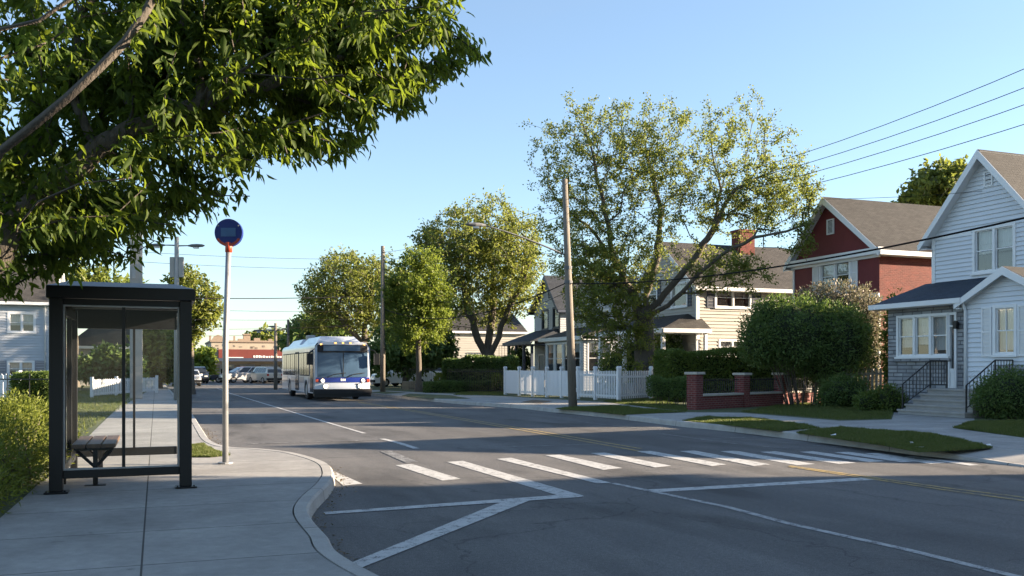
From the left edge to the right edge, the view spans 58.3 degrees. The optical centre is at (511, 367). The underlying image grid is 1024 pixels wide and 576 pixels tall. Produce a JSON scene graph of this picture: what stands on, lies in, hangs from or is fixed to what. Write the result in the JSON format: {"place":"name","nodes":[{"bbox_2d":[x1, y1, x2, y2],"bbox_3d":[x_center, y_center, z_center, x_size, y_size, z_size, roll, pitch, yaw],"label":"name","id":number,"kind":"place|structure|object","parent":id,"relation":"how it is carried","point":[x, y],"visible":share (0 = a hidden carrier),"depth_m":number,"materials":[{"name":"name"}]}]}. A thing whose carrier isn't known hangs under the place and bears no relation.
{"place":"outdoors","nodes":[
{"label":"outdoors","id":0,"kind":"place"},
{"bbox_2d":[0,259,64,389],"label":"white house","id":1,"kind":"structure","parent":0,"point":[24,337],"depth_m":60.35,"materials":[{"name":"wood"}]},
{"bbox_2d":[7,360,34,374],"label":"window","id":2,"kind":"structure","parent":1,"relation":"in","point":[12,365],"depth_m":60.24,"materials":[{"name":"white glass"}]},
{"bbox_2d":[7,312,36,333],"bbox_3d":[-32.193,-2.954,60.374,1.731,1.387,0.560,0,0,-21],"label":"window","id":3,"kind":"structure","parent":1,"relation":"in","point":[17,322],"depth_m":60.31,"materials":[{"name":"white glass"}]},
{"bbox_2d":[0,386,145,517],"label":"front yard","id":4,"kind":"structure","parent":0,"point":[8,507],"depth_m":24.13,"materials":[{"name":"plant"}]},
{"bbox_2d":[0,371,21,396],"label":"picket fence","id":5,"kind":"object","parent":4,"relation":"on","point":[1,384],"visible":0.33,"depth_m":29.91,"materials":[{"name":"white paint"}]},
{"bbox_2d":[0,373,48,396],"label":"iron fence","id":6,"kind":"object","parent":4,"relation":"on","point":[7,379],"visible":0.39,"depth_m":24.42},
{"bbox_2d":[8,370,48,406],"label":"hedge","id":7,"kind":"object","parent":4,"relation":"on","point":[41,387],"visible":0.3,"depth_m":26.98,"materials":[{"name":"green plant"}]},
{"bbox_2d":[0,387,87,513],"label":"foreground bush","id":8,"kind":"object","parent":4,"relation":"on","point":[21,463],"visible":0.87,"depth_m":11.52,"materials":[{"name":"green plant"}]},
{"bbox_2d":[78,329,129,385],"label":"bungalow","id":9,"kind":"object","parent":4,"relation":"on","point":[87,338],"visible":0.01,"depth_m":75.27,"materials":[{"name":"beige"}]},
{"bbox_2d":[64,257,149,386],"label":"background tree","id":10,"kind":"object","parent":4,"relation":"on","point":[102,274],"visible":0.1,"depth_m":71.01,"materials":[{"name":"green plant"}]},
{"bbox_2d":[78,339,149,390],"bbox_3d":[-26.180,-0.042,59.972,5.295,3.722,4.313,0,0,-12],"label":"background tree","id":11,"kind":"object","parent":4,"relation":"on","point":[102,361],"visible":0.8,"depth_m":58.81,"materials":[{"name":"green plant"}]},
{"bbox_2d":[90,375,157,397],"bbox_3d":[-20.663,0.945,49.381,0.130,1.010,10.144,0,0,-4],"label":"picket fence","id":12,"kind":"object","parent":4,"relation":"on","point":[97,387],"visible":0.68,"depth_m":47.46,"materials":[{"name":"white paint"}]},
{"bbox_2d":[0,0,492,303],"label":"overhanging tree","id":13,"kind":"object","parent":4,"relation":"on","point":[314,60],"visible":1,"depth_m":8.12,"materials":[{"name":"green plant"}]},
{"bbox_2d":[0,385,353,575],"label":"sidewalk","id":14,"kind":"structure","parent":0,"point":[236,517],"depth_m":8.87,"materials":[{"name":"concrete"}]},
{"bbox_2d":[71,435,119,485],"bbox_3d":[-5.379,1.190,11.914,0.495,0.520,1.500,0,0,-21],"label":"bench","id":15,"kind":"object","parent":14,"relation":"on","point":[95,446],"visible":0.93,"depth_m":11.36,"materials":[{"name":"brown wood"}]},
{"bbox_2d":[44,281,196,494],"bbox_3d":[-5.067,0.215,12.060,1.666,2.471,2.692,0,0,-21],"label":"bus shelter","id":16,"kind":"object","parent":14,"relation":"on","point":[74,308],"visible":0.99,"depth_m":11.09,"materials":[{"name":"black metal"}]},
{"bbox_2d":[130,231,142,398],"bbox_3d":[-17.790,-2.510,43.495,0.611,7.919,0.621,0,0,-21],"label":"concrete post","id":17,"kind":"object","parent":14,"relation":"on","point":[136,276],"visible":0.39,"depth_m":43.26,"materials":[{"name":"concrete"}]},
{"bbox_2d":[195,295,380,298],"bbox_3d":[-12.719,-3.861,49.636,0.040,1.094,15.549,0,0,38],"label":"power line","id":18,"kind":"object","parent":17,"relation":"attached to","point":[281,298],"visible":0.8,"depth_m":49.53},
{"bbox_2d":[126,329,195,387],"bbox_3d":[-25.041,-1.145,65.830,4.769,5.190,6.087,0,0,0],"label":"background tree","id":19,"kind":"object","parent":14,"relation":"on","point":[158,348],"visible":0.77,"depth_m":64.32,"materials":[{"name":"green plant"}]},
{"bbox_2d":[152,237,204,399],"bbox_3d":[-15.158,-2.235,41.500,2.624,7.371,0.261,0,0,5],"label":"lamp pole","id":20,"kind":"object","parent":14,"relation":"on","point":[176,266],"visible":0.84,"depth_m":41.42,"materials":[{"name":"grey metal"}]},
{"bbox_2d":[214,219,242,463],"bbox_3d":[-4.295,-0.404,13.942,0.418,3.709,0.212,0,0,0],"label":"bus stop sign","id":21,"kind":"object","parent":14,"relation":"on","point":[228,234],"visible":1,"depth_m":13.91,"materials":[{"name":"metal"}]},
{"label":"grass verge","id":22,"kind":"structure","parent":14,"relation":"on","visible":0},
{"bbox_2d":[192,442,229,456],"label":"grass","id":23,"kind":"structure","parent":22,"relation":"on","point":[200,449],"depth_m":15.68,"materials":[{"name":"plant"}]},
{"bbox_2d":[402,381,426,389],"bbox_3d":[-6.138,1.175,61.604,2.400,0.550,1.200,0,0,-4],"label":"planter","id":24,"kind":"object","parent":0,"point":[408,385],"visible":0.36,"depth_m":60.95,"materials":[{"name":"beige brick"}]},
{"bbox_2d":[423,309,527,361],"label":"cream building","id":25,"kind":"structure","parent":0,"point":[467,344],"depth_m":87.58,"materials":[{"name":"paint"}]},
{"bbox_2d":[0,0,1023,365],"label":"sky","id":26,"kind":"structure","parent":0,"point":[836,70],"materials":[{"name":"blue"}]},
{"bbox_2d":[538,276,638,390],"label":"gabled house","id":27,"kind":"structure","parent":0,"point":[556,353],"depth_m":61.33,"materials":[{"name":"grey"}]},
{"bbox_2d":[546,343,559,370],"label":"window","id":28,"kind":"structure","parent":27,"relation":"in","point":[549,346],"depth_m":63.95,"materials":[{"name":"white glass"}]},
{"bbox_2d":[554,343,566,370],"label":"window","id":29,"kind":"structure","parent":27,"relation":"in","point":[557,346],"depth_m":63.09,"materials":[{"name":"white glass"}]},
{"bbox_2d":[562,342,577,370],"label":"window","id":30,"kind":"structure","parent":27,"relation":"in","point":[563,344],"depth_m":61.79,"materials":[{"name":"white glass"}]},
{"bbox_2d":[575,341,583,370],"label":"window","id":31,"kind":"structure","parent":27,"relation":"in","point":[577,344],"depth_m":59.96,"materials":[{"name":"white glass"}]},
{"bbox_2d":[587,341,611,373],"bbox_3d":[5.579,-0.622,59.480,1.810,2.172,0.560,0,0,-21],"label":"window","id":32,"kind":"structure","parent":27,"relation":"in","point":[591,359],"depth_m":59.55,"materials":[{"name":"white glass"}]},
{"bbox_2d":[163,380,1023,575],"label":"road","id":33,"kind":"structure","parent":0,"point":[446,489],"depth_m":11.52,"materials":[{"name":"asphalt"}]},
{"bbox_2d":[159,263,223,394],"bbox_3d":[-17.275,-2.155,49.936,3.462,7.222,3.273,0,0,0],"label":"tree","id":34,"kind":"object","parent":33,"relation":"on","point":[205,309],"visible":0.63,"depth_m":49.63,"materials":[{"name":"green plant"}]},
{"bbox_2d":[194,370,202,385],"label":"parked car","id":35,"kind":"object","parent":33,"relation":"on","point":[197,376],"visible":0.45,"depth_m":80.77,"materials":[{"name":"white paint"}]},
{"bbox_2d":[194,367,208,382],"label":"parked car","id":36,"kind":"object","parent":33,"relation":"on","point":[205,375],"visible":0.5,"depth_m":95.27,"materials":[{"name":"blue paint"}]},
{"bbox_2d":[194,345,220,381],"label":"background tree","id":37,"kind":"object","parent":33,"relation":"on","point":[204,356],"visible":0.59,"depth_m":104.21,"materials":[{"name":"green plant"}]},
{"bbox_2d":[218,366,261,382],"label":"parked car","id":38,"kind":"object","parent":33,"relation":"on","point":[240,373],"visible":0.44,"depth_m":98.32,"materials":[{"name":"silver metal"}]},
{"bbox_2d":[205,334,281,374],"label":"store building","id":39,"kind":"structure","parent":33,"relation":"on","point":[246,351],"depth_m":119.07,"materials":[{"name":"red brick"},{"name":"red painted fascia"},{"name":"glass"}]},
{"bbox_2d":[246,367,281,382],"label":"parked car","id":40,"kind":"object","parent":33,"relation":"on","point":[264,374],"visible":0.86,"depth_m":94.78,"materials":[{"name":"white metal"}]},
{"bbox_2d":[244,322,286,340],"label":"background tree","id":41,"kind":"object","parent":33,"relation":"on","point":[263,336],"visible":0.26,"depth_m":128.27,"materials":[{"name":"green plant"}]},
{"bbox_2d":[253,323,283,389],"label":"utility pole","id":42,"kind":"object","parent":33,"relation":"on","point":[275,360],"visible":1,"depth_m":67.91,"materials":[{"name":"brown wood"}]},
{"bbox_2d":[164,385,377,575],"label":"kerb","id":43,"kind":"structure","parent":33,"relation":"on","point":[312,500],"depth_m":9.56,"materials":[{"name":"concrete"}]},
{"bbox_2d":[202,429,368,569],"bbox_3d":[-1.638,1.587,9.996,1.597,0.116,30.886,0,0,-23],"label":"gutter debris","id":44,"kind":"object","parent":33,"relation":"on","point":[325,499],"visible":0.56,"depth_m":10.92,"materials":[{"name":"brown plant"}]},
{"bbox_2d":[277,312,353,351],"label":"background tree","id":45,"kind":"object","parent":33,"relation":"on","point":[282,341],"visible":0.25,"depth_m":98.50,"materials":[{"name":"green plant"}]},
{"bbox_2d":[282,335,379,398],"bbox_3d":[-10.353,-0.080,50.069,3.500,3.360,12.500,0,0,-21],"label":"city bus","id":46,"kind":"object","parent":33,"relation":"on","point":[329,366],"visible":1,"depth_m":44.67,"materials":[{"name":"white metal"}]},
{"bbox_2d":[292,244,411,384],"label":"broad tree","id":47,"kind":"object","parent":33,"relation":"on","point":[357,276],"visible":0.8,"depth_m":77.50,"materials":[{"name":"green plant"}]},
{"bbox_2d":[371,393,1023,466],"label":"kerb","id":48,"kind":"structure","parent":33,"relation":"on","point":[799,436],"depth_m":23.21,"materials":[{"name":"concrete"}]},
{"bbox_2d":[947,447,1023,463],"bbox_3d":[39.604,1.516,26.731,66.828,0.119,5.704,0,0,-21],"label":"kerb ramp","id":49,"kind":"structure","parent":33,"relation":"on","point":[1010,455],"depth_m":16.07,"materials":[{"name":"concrete"}]},
{"bbox_2d":[604,398,687,410],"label":"grass","id":50,"kind":"structure","parent":0,"point":[650,402],"depth_m":36.44,"materials":[{"name":"plant"}]},
{"bbox_2d":[370,385,1023,437],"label":"front yard","id":51,"kind":"structure","parent":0,"point":[582,398],"depth_m":37.98,"materials":[{"name":"plant"}]},
{"bbox_2d":[370,367,431,386],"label":"parked car","id":52,"kind":"object","parent":51,"relation":"on","point":[374,380],"visible":0.41,"depth_m":70.19,"materials":[{"name":"white paint"}]},
{"bbox_2d":[366,323,461,387],"bbox_3d":[-7.286,-1.006,65.820,7.286,4.944,6.459,0,0,33],"label":"tree","id":53,"kind":"object","parent":51,"relation":"on","point":[395,360],"visible":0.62,"depth_m":64.64,"materials":[{"name":"green plant"}]},
{"bbox_2d":[371,243,461,390],"bbox_3d":[-5.957,-3.100,56.396,5.637,9.128,4.728,0,0,15],"label":"street tree","id":54,"kind":"object","parent":51,"relation":"on","point":[416,296],"visible":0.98,"depth_m":55.79,"materials":[{"name":"green plant"}]},
{"bbox_2d":[423,379,494,392],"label":"hedge","id":55,"kind":"object","parent":51,"relation":"on","point":[448,386],"visible":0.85,"depth_m":54.39,"materials":[{"name":"green plant"}]},
{"bbox_2d":[447,369,503,392],"bbox_3d":[-2.164,0.745,54.409,4.457,1.410,0.030,0,0,38],"label":"iron fence","id":56,"kind":"object","parent":51,"relation":"on","point":[476,371],"visible":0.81,"depth_m":54.37,"materials":[{"name":"metal"}]},
{"bbox_2d":[407,185,549,355],"bbox_3d":[-2.356,-5.779,66.026,10.252,14.459,11.797,0,0,0],"label":"three stem tree","id":57,"kind":"object","parent":51,"relation":"on","point":[489,253],"visible":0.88,"depth_m":64.21,"materials":[{"name":"green plant"}]},
{"bbox_2d":[453,390,504,395],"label":"grass","id":58,"kind":"structure","parent":51,"relation":"on","point":[500,393],"depth_m":50.97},
{"bbox_2d":[441,354,519,390],"bbox_3d":[-2.040,0.332,57.659,5.119,2.529,2.001,0,0,28],"label":"hedge","id":59,"kind":"object","parent":51,"relation":"on","point":[492,362],"visible":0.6,"depth_m":56.94,"materials":[{"name":"green plant"}]},
{"bbox_2d":[491,372,503,390],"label":"shrub","id":60,"kind":"object","parent":51,"relation":"on","point":[500,384],"visible":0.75,"depth_m":55.46,"materials":[{"name":"green plant"}]},
{"bbox_2d":[508,346,529,370],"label":"porch shrub","id":61,"kind":"object","parent":51,"relation":"on","point":[514,353],"visible":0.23,"depth_m":71.47,"materials":[{"name":"green plant"}]},
{"bbox_2d":[502,275,588,370],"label":"gabled house","id":62,"kind":"structure","parent":51,"relation":"on","point":[554,322],"depth_m":71.13,"materials":[{"name":"grey"}]},
{"bbox_2d":[541,309,548,330],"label":"window","id":63,"kind":"structure","parent":62,"relation":"in","point":[544,311],"depth_m":72.37,"materials":[{"name":"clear glass"}]},
{"bbox_2d":[552,307,559,328],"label":"window","id":64,"kind":"structure","parent":62,"relation":"in","point":[553,308],"depth_m":70.45,"materials":[{"name":"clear glass"}]},
{"bbox_2d":[503,366,620,400],"bbox_3d":[2.133,0.685,44.670,0.170,1.530,10.933,0,0,-28],"label":"picket fence","id":65,"kind":"object","parent":51,"relation":"on","point":[533,382],"visible":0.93,"depth_m":44.47,"materials":[{"name":"white paint"}]},
{"bbox_2d":[595,341,634,392],"bbox_3d":[6.295,-0.152,51.984,3.243,3.379,2.025,0,0,0],"label":"porch shrub","id":66,"kind":"object","parent":51,"relation":"on","point":[612,367],"visible":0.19,"depth_m":51.62,"materials":[{"name":"green plant"}]},
{"bbox_2d":[620,366,653,399],"bbox_3d":[5.569,0.685,41.318,0.170,1.530,3.373,0,0,34],"label":"picket fence","id":67,"kind":"object","parent":51,"relation":"on","point":[643,375],"visible":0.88,"depth_m":41.33,"materials":[{"name":"white paint"}]},
{"bbox_2d":[645,374,686,404],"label":"hedge","id":68,"kind":"object","parent":51,"relation":"on","point":[661,387],"visible":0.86,"depth_m":34.94,"materials":[{"name":"green plant"}]},
{"bbox_2d":[654,334,683,367],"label":"porch shrub","id":69,"kind":"object","parent":51,"relation":"on","point":[671,343],"visible":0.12,"depth_m":49.14,"materials":[{"name":"green plant"}]},
{"bbox_2d":[519,84,826,397],"bbox_3d":[7.307,-6.064,44.672,14.254,15.063,8.947,0,0,0],"label":"old tree","id":70,"kind":"object","parent":51,"relation":"on","point":[642,330],"visible":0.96,"depth_m":43.29,"materials":[{"name":"green plant"}]},
{"bbox_2d":[595,229,792,393],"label":"cream house","id":71,"kind":"structure","parent":51,"relation":"on","point":[706,319],"depth_m":49.91,"materials":[{"name":"wood"}]},
{"bbox_2d":[642,283,656,304],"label":"window","id":72,"kind":"structure","parent":71,"relation":"in","point":[653,296],"depth_m":53.64,"materials":[{"name":"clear glass"}]},
{"bbox_2d":[669,281,687,308],"bbox_3d":[9.352,-3.987,50.395,0.560,1.431,1.820,0,0,-21],"label":"window","id":73,"kind":"structure","parent":71,"relation":"in","point":[683,299],"depth_m":50.70,"materials":[{"name":"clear glass"}]},
{"bbox_2d":[718,339,743,354],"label":"window","id":74,"kind":"structure","parent":71,"relation":"in","point":[722,342],"depth_m":49.50,"materials":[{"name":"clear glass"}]},
{"bbox_2d":[714,291,752,309],"bbox_3d":[11.864,-3.776,49.707,2.429,1.210,0.560,0,0,-21],"label":"window","id":75,"kind":"structure","parent":71,"relation":"in","point":[736,300],"depth_m":49.82,"materials":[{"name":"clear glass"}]},
{"bbox_2d":[652,346,812,401],"bbox_3d":[9.863,0.282,40.713,7.392,2.510,2.038,0,0,-18],"label":"hedge","id":76,"kind":"object","parent":51,"relation":"on","point":[669,364],"visible":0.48,"depth_m":39.62,"materials":[{"name":"green plant"}]},
{"bbox_2d":[684,372,826,409],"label":"brick garden wall","id":77,"kind":"structure","parent":51,"relation":"on","point":[742,395],"depth_m":33.66,"materials":[{"name":"brick"}]},
{"bbox_2d":[734,290,879,404],"bbox_3d":[11.348,-0.769,35.561,5.531,4.462,3.979,0,0,0],"label":"round bush","id":78,"kind":"object","parent":51,"relation":"on","point":[816,341],"visible":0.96,"depth_m":34.74,"materials":[{"name":"green plant"}]},
{"bbox_2d":[741,402,892,419],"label":"grass","id":79,"kind":"structure","parent":51,"relation":"on","point":[805,409],"depth_m":29.40,"materials":[{"name":"plant"}]},
{"bbox_2d":[795,278,887,388],"bbox_3d":[13.254,-1.111,37.021,4.062,5.140,2.373,0,0,0],"label":"flowering shrub","id":80,"kind":"object","parent":51,"relation":"on","point":[848,293],"visible":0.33,"depth_m":36.71,"materials":[{"name":"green plant"}]},
{"bbox_2d":[813,371,873,406],"bbox_3d":[12.110,0.822,33.406,2.308,1.412,2.003,0,0,0],"label":"shrub","id":81,"kind":"object","parent":51,"relation":"on","point":[839,391],"visible":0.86,"depth_m":33.02,"materials":[{"name":"green plant"}]},
{"bbox_2d":[842,368,885,391],"bbox_3d":[13.626,0.670,35.144,2.693,1.560,0.130,0,0,-1],"label":"picket fence","id":82,"kind":"object","parent":51,"relation":"on","point":[872,373],"visible":0.16,"depth_m":35.11,"materials":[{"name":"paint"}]},
{"bbox_2d":[851,383,908,411],"bbox_3d":[12.263,0.972,30.649,1.845,1.053,1.290,0,0,32],"label":"shrub","id":83,"kind":"object","parent":51,"relation":"on","point":[889,398],"visible":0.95,"depth_m":30.36,"materials":[{"name":"green plant"}]},
{"bbox_2d":[878,287,901,383],"bbox_3d":[14.475,-0.805,34.299,1.644,4.515,1.434,0,0,0],"label":"tall shrub","id":84,"kind":"object","parent":51,"relation":"on","point":[884,359],"visible":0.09,"depth_m":34.35,"materials":[{"name":"green plant"}]},
{"bbox_2d":[890,153,968,205],"bbox_3d":[28.646,-6.512,61.651,6.347,16.001,6.728,0,0,20],"label":"background tree","id":85,"kind":"object","parent":51,"relation":"on","point":[942,177],"visible":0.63,"depth_m":60.67,"materials":[{"name":"green plant"}]},
{"bbox_2d":[868,149,1023,408],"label":"white house","id":86,"kind":"structure","parent":51,"relation":"on","point":[962,313],"depth_m":30.56,"materials":[{"name":"wood"}]},
{"bbox_2d":[894,312,952,358],"bbox_3d":[13.928,-1.057,30.860,0.560,1.480,2.333,0,0,-21],"label":"window","id":87,"kind":"structure","parent":86,"relation":"in","point":[925,335],"depth_m":30.97,"materials":[{"name":"white glass"}]},
{"bbox_2d":[947,312,956,387],"bbox_3d":[14.258,-0.571,29.635,0.190,2.443,0.344,0,0,-21],"label":"door","id":88,"kind":"structure","parent":86,"relation":"in","point":[952,373],"depth_m":29.68,"materials":[{"name":"white wood"}]},
{"bbox_2d":[970,221,1016,275],"bbox_3d":[16.244,-3.953,30.694,0.560,1.607,1.788,0,0,-21],"label":"window","id":89,"kind":"structure","parent":86,"relation":"in","point":[997,243],"depth_m":30.75,"materials":[{"name":"white glass"}]},
{"bbox_2d":[990,304,1018,356],"bbox_3d":[14.994,-1.115,27.664,0.560,1.578,0.920,0,0,-21],"label":"window","id":90,"kind":"structure","parent":86,"relation":"in","point":[1008,312],"depth_m":27.74,"materials":[{"name":"white glass"}]},
{"bbox_2d":[953,419,1023,436],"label":"grass","id":91,"kind":"structure","parent":51,"relation":"on","point":[1013,427],"depth_m":21.89,"materials":[{"name":"plant"}]},
{"bbox_2d":[967,363,1023,419],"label":"front bush","id":92,"kind":"object","parent":51,"relation":"on","point":[1000,396],"visible":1,"depth_m":25.86,"materials":[{"name":"green plant"}]},
{"bbox_2d":[372,390,1023,449],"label":"sidewalk","id":93,"kind":"structure","parent":0,"point":[944,426],"depth_m":25.41,"materials":[{"name":"concrete"}]},
{"bbox_2d":[372,391,403,393],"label":"grass verge","id":94,"kind":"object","parent":93,"relation":"on","point":[386,392],"depth_m":54.05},
{"bbox_2d":[380,246,384,391],"bbox_3d":[-7.845,-2.974,55.769,0.309,8.849,0.309,0,0,0],"label":"utility pole","id":95,"kind":"object","parent":94,"relation":"on","point":[382,360],"visible":1,"depth_m":55.66,"materials":[{"name":"wood"}]},
{"bbox_2d":[402,394,469,398],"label":"grass verge","id":96,"kind":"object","parent":93,"relation":"on","point":[434,396],"depth_m":46.49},
{"bbox_2d":[465,179,576,406],"bbox_3d":[0.363,-2.763,33.272,4.372,8.438,0.379,0,0,-21],"label":"utility pole","id":97,"kind":"object","parent":93,"relation":"on","point":[571,373],"visible":1,"depth_m":33.87,"materials":[{"name":"grey wood"}]},
{"bbox_2d":[385,283,564,318],"bbox_3d":[-2.890,-3.002,44.877,0.041,1.175,23.858,0,0,-24],"label":"power line","id":98,"kind":"object","parent":97,"relation":"attached to","point":[483,312],"visible":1,"depth_m":40.97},
{"bbox_2d":[567,181,978,198],"bbox_3d":[8.933,-6.393,32.513,14.274,1.049,0.015,0,0,12],"label":"power line","id":99,"kind":"object","parent":97,"relation":"attached to","point":[773,198],"visible":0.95,"depth_m":32.53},
{"bbox_2d":[569,105,1022,213],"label":"power line","id":100,"kind":"object","parent":97,"relation":"attached to","point":[819,170],"visible":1,"depth_m":20.95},
{"bbox_2d":[569,124,1023,221],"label":"power line","id":101,"kind":"object","parent":97,"relation":"attached to","point":[823,181],"visible":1,"depth_m":20.89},
{"bbox_2d":[572,217,1023,283],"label":"power line","id":102,"kind":"object","parent":97,"relation":"attached to","point":[999,223],"visible":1,"depth_m":20.74,"materials":[{"name":"rubber"}]},
{"bbox_2d":[584,69,1023,198],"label":"power line","id":103,"kind":"object","parent":97,"relation":"attached to","point":[831,143],"visible":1,"depth_m":20.34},
{"bbox_2d":[590,88,1022,205],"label":"power line","id":104,"kind":"object","parent":97,"relation":"attached to","point":[831,155],"visible":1,"depth_m":20.55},
{"bbox_2d":[796,425,992,452],"bbox_3d":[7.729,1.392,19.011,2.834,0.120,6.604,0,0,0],"label":"grass","id":105,"kind":"structure","parent":93,"relation":"on","point":[924,442],"depth_m":18.34,"materials":[{"name":"plant"}]},
{"bbox_2d":[897,388,990,417],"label":"front steps","id":106,"kind":"structure","parent":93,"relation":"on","point":[944,402],"depth_m":28.00,"materials":[{"name":"concrete"}]},
{"bbox_2d":[902,360,947,408],"bbox_3d":[13.128,0.529,29.200,1.866,1.561,0.044,0,0,-21],"label":"iron railing","id":107,"kind":"object","parent":106,"relation":"on","point":[930,384],"visible":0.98,"depth_m":29.26,"materials":[{"name":"metal"}]},
{"bbox_2d":[965,359,1013,412],"bbox_3d":[14.006,0.529,26.934,1.866,1.561,0.044,0,0,-21],"label":"iron railing","id":108,"kind":"object","parent":106,"relation":"on","point":[984,369],"visible":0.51,"depth_m":26.84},
{"label":"grass verge","id":109,"kind":"structure","parent":93,"relation":"on","visible":0},
{"bbox_2d":[682,415,818,430],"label":"grass","id":110,"kind":"structure","parent":109,"relation":"on","point":[763,423],"depth_m":23.73,"materials":[{"name":"plant"}]},
{"label":"grass verge","id":111,"kind":"structure","parent":93,"relation":"on","visible":0},
{"bbox_2d":[556,404,684,414],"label":"grass","id":112,"kind":"structure","parent":111,"relation":"on","point":[619,409],"depth_m":31.08,"materials":[{"name":"plant"}]},
{"bbox_2d":[783,197,941,391],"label":"brick house","id":113,"kind":"structure","parent":0,"point":[841,226],"depth_m":41.30,"materials":[{"name":"brown"}]},
{"bbox_2d":[819,261,850,294],"bbox_3d":[14.912,-4.200,41.988,0.560,1.733,2.185,0,0,-21],"label":"window","id":114,"kind":"structure","parent":113,"relation":"in","point":[842,271],"depth_m":41.95,"materials":[{"name":"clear glass"}]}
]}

